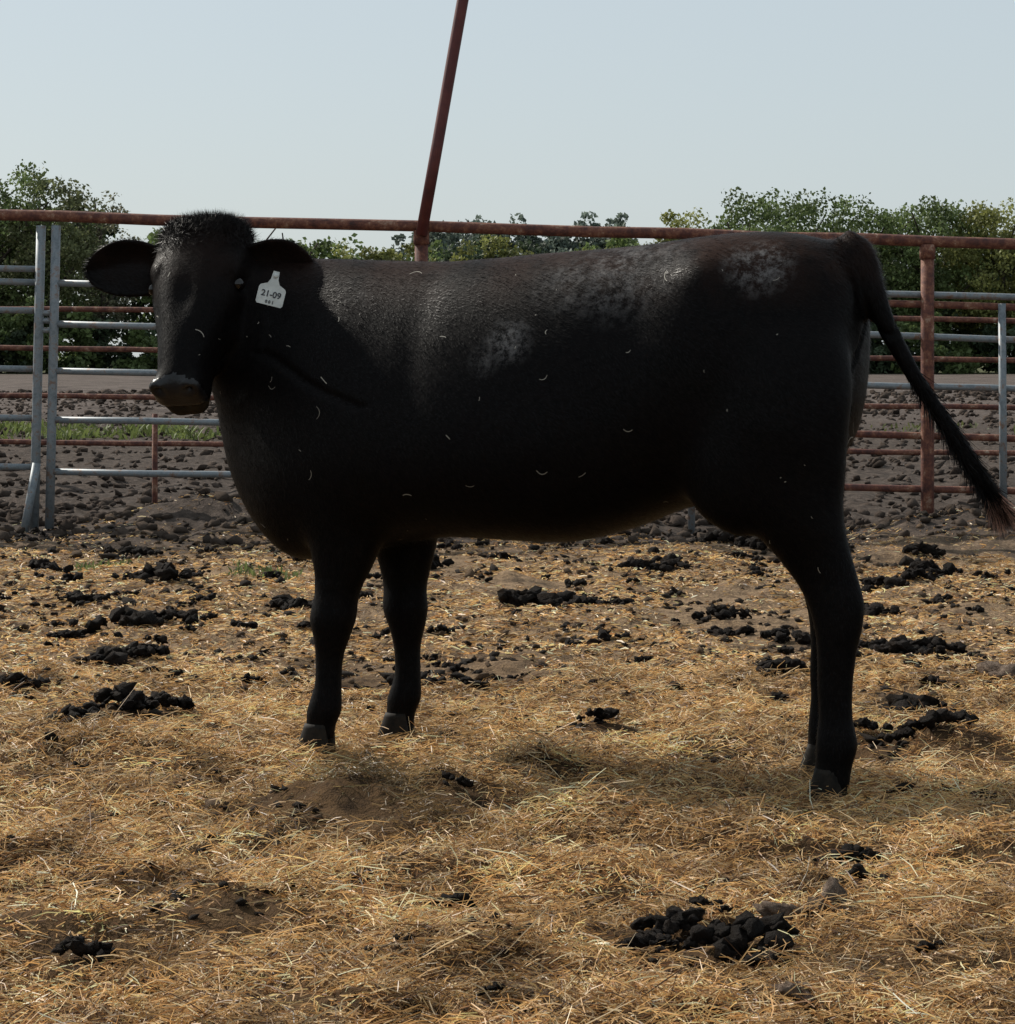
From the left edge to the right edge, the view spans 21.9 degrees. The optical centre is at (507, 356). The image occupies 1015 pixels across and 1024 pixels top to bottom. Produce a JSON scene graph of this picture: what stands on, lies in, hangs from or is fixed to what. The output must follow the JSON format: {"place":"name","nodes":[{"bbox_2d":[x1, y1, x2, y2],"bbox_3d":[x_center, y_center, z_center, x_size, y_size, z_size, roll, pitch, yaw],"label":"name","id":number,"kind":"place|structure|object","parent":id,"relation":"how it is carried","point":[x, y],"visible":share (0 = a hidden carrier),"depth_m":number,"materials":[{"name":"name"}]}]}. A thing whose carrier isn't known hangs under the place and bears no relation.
{"place":"outdoors","nodes":[
{"label":"outdoors","id":0,"kind":"place"},
{"bbox_2d":[0,358,1014,1023],"bbox_3d":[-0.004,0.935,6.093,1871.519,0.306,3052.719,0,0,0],"label":"ground","id":1,"kind":"structure","parent":0,"point":[354,802],"depth_m":7.80,"materials":[{"name":"soil"}]},
{"bbox_2d":[0,159,72,372],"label":"oak tree","id":2,"kind":"object","parent":1,"relation":"on","point":[22,182],"visible":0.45,"depth_m":155.74,"materials":[{"name":"green plant"}]},
{"bbox_2d":[0,173,108,372],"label":"oak tree","id":3,"kind":"object","parent":1,"relation":"on","point":[71,247],"visible":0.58,"depth_m":155.45,"materials":[{"name":"green plant"}]},
{"bbox_2d":[64,190,139,341],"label":"oak tree","id":4,"kind":"object","parent":1,"relation":"on","point":[111,302],"visible":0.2,"depth_m":159.44,"materials":[{"name":"green plant"}]},
{"bbox_2d":[74,555,140,570],"bbox_3d":[-1.922,0.998,12.513,0.290,0.081,0.422,0,0,0],"label":"weed sprig","id":5,"kind":"object","parent":1,"relation":"on","point":[89,565],"visible":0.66,"depth_m":12.45,"materials":[{"name":"green plant"}]},
{"bbox_2d":[0,416,220,440],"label":"green weeds","id":6,"kind":"object","parent":1,"relation":"on","point":[179,432],"visible":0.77,"depth_m":32.78,"materials":[{"name":"green plant"}]},
{"bbox_2d":[225,560,302,580],"bbox_3d":[-1.102,0.973,11.885,0.338,0.093,0.438,0,0,0],"label":"weed sprig","id":7,"kind":"object","parent":1,"relation":"on","point":[252,571],"visible":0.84,"depth_m":11.89,"materials":[{"name":"green plant"}]},
{"bbox_2d":[282,233,317,253],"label":"cedar tree","id":8,"kind":"object","parent":1,"relation":"on","point":[294,242],"depth_m":160.33,"materials":[{"name":"green plant"}]},
{"bbox_2d":[0,493,1014,1023],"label":"straw hay litter","id":9,"kind":"object","parent":1,"relation":"on","point":[180,993],"visible":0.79,"depth_m":5.40,"materials":[{"name":"beige plant"}]},
{"bbox_2d":[0,513,1014,995],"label":"manure clods","id":10,"kind":"object","parent":1,"relation":"on","point":[738,935],"visible":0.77,"depth_m":8.57,"materials":[{"name":"black soil"}]},
{"bbox_2d":[0,496,1014,1023],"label":"soil crumbs","id":11,"kind":"object","parent":1,"relation":"on","point":[872,740],"visible":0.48,"depth_m":9.05,"materials":[{"name":"brown soil"}]},
{"bbox_2d":[0,389,1014,546],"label":"plowed soil clods","id":12,"kind":"object","parent":1,"relation":"on","point":[93,515],"visible":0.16,"depth_m":19.95,"materials":[{"name":"brown soil"}]},
{"bbox_2d":[0,207,1014,373],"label":"distant tree line","id":13,"kind":"object","parent":1,"relation":"on","point":[442,246],"visible":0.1,"depth_m":155.68,"materials":[{"name":"green plant"}]},
{"bbox_2d":[0,209,1014,513],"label":"pipe fence","id":14,"kind":"object","parent":1,"relation":"on","point":[926,245],"visible":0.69,"depth_m":14.77,"materials":[{"name":"brown metal"}]},
{"bbox_2d":[0,225,49,531],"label":"metal gate","id":15,"kind":"structure","parent":14,"relation":"attached to","point":[30,519],"depth_m":14.76,"materials":[{"name":"silver metal"}]},
{"bbox_2d":[45,225,231,528],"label":"metal gate","id":16,"kind":"structure","parent":14,"relation":"attached to","point":[54,370],"depth_m":14.75,"materials":[{"name":"silver metal"}]},
{"bbox_2d":[416,0,468,235],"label":"leaning steel pole","id":17,"kind":"object","parent":14,"relation":"attached to","point":[442,117],"visible":1,"depth_m":14.72,"materials":[{"name":"brown metal"}]},
{"bbox_2d":[0,306,1014,502],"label":"rusty corral fence","id":18,"kind":"object","parent":1,"relation":"on","point":[154,443],"visible":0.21,"depth_m":20.48,"materials":[{"name":"brown metal"}]},
{"bbox_2d":[80,207,1014,805],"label":"black cow","id":19,"kind":"object","parent":1,"relation":"on","point":[396,417],"visible":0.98,"depth_m":6.14},
{"bbox_2d":[225,718,919,817],"bbox_3d":[0.185,0.990,6.342,1.773,0.109,0.725,0,0,23],"label":"loose hay","id":20,"kind":"object","parent":1,"relation":"on","point":[364,745],"visible":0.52,"depth_m":6.35,"materials":[{"name":"plant"}]},
{"bbox_2d":[643,207,734,244],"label":"oak tree","id":21,"kind":"object","parent":1,"relation":"on","point":[679,223],"visible":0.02,"depth_m":153.41,"materials":[{"name":"green plant"}]},
{"bbox_2d":[702,186,803,231],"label":"oak tree","id":22,"kind":"object","parent":1,"relation":"on","point":[731,224],"visible":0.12,"depth_m":154.85,"materials":[{"name":"green plant"}]},
{"bbox_2d":[751,900,814,925],"bbox_3d":[0.493,0.988,4.601,0.130,0.072,0.063,0,0,-22],"label":"field rock","id":23,"kind":"object","parent":1,"relation":"on","point":[765,908],"visible":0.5,"depth_m":4.58,"materials":[{"name":"stone"}]},
{"bbox_2d":[770,980,814,1005],"bbox_3d":[0.433,0.972,3.979,0.069,0.055,0.098,0,0,0],"label":"field rock","id":24,"kind":"object","parent":1,"relation":"on","point":[785,987],"visible":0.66,"depth_m":3.95,"materials":[{"name":"stone"}]},
{"bbox_2d":[745,187,858,232],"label":"oak tree","id":25,"kind":"object","parent":1,"relation":"on","point":[803,209],"visible":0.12,"depth_m":157.42,"materials":[{"name":"green plant"}]},
{"bbox_2d":[806,877,853,924],"bbox_3d":[0.564,0.975,4.653,0.099,0.105,0.166,0,0,0],"label":"field rock","id":26,"kind":"object","parent":1,"relation":"on","point":[833,885],"visible":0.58,"depth_m":4.62,"materials":[{"name":"stone"}]},
{"bbox_2d":[688,291,1014,533],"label":"livestock panel","id":27,"kind":"object","parent":1,"relation":"on","point":[1002,339],"visible":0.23,"depth_m":14.80,"materials":[{"name":"silver metal"}]},
{"bbox_2d":[818,192,937,342],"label":"oak tree","id":28,"kind":"object","parent":1,"relation":"on","point":[865,224],"visible":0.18,"depth_m":156.65,"materials":[{"name":"green plant"}]},
{"bbox_2d":[868,195,1001,342],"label":"oak tree","id":29,"kind":"object","parent":1,"relation":"on","point":[941,219],"visible":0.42,"depth_m":156.38,"materials":[{"name":"green plant"}]},
{"bbox_2d":[871,421,1014,433],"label":"green weeds","id":30,"kind":"object","parent":1,"relation":"on","point":[919,426],"visible":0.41,"depth_m":36.01,"materials":[{"name":"green plant"}]},
{"bbox_2d":[935,197,1014,356],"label":"oak tree","id":31,"kind":"object","parent":1,"relation":"on","point":[1002,260],"visible":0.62,"depth_m":155.96,"materials":[{"name":"green plant"}]},
{"bbox_2d":[976,660,1014,684],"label":"field rock","id":32,"kind":"object","parent":1,"relation":"on","point":[990,668],"visible":0.68,"depth_m":8.04,"materials":[{"name":"grey stone"}]},
{"bbox_2d":[0,0,1014,357],"label":"sky","id":33,"kind":"structure","parent":0,"point":[560,110],"materials":[{"name":"blue"}]}
]}

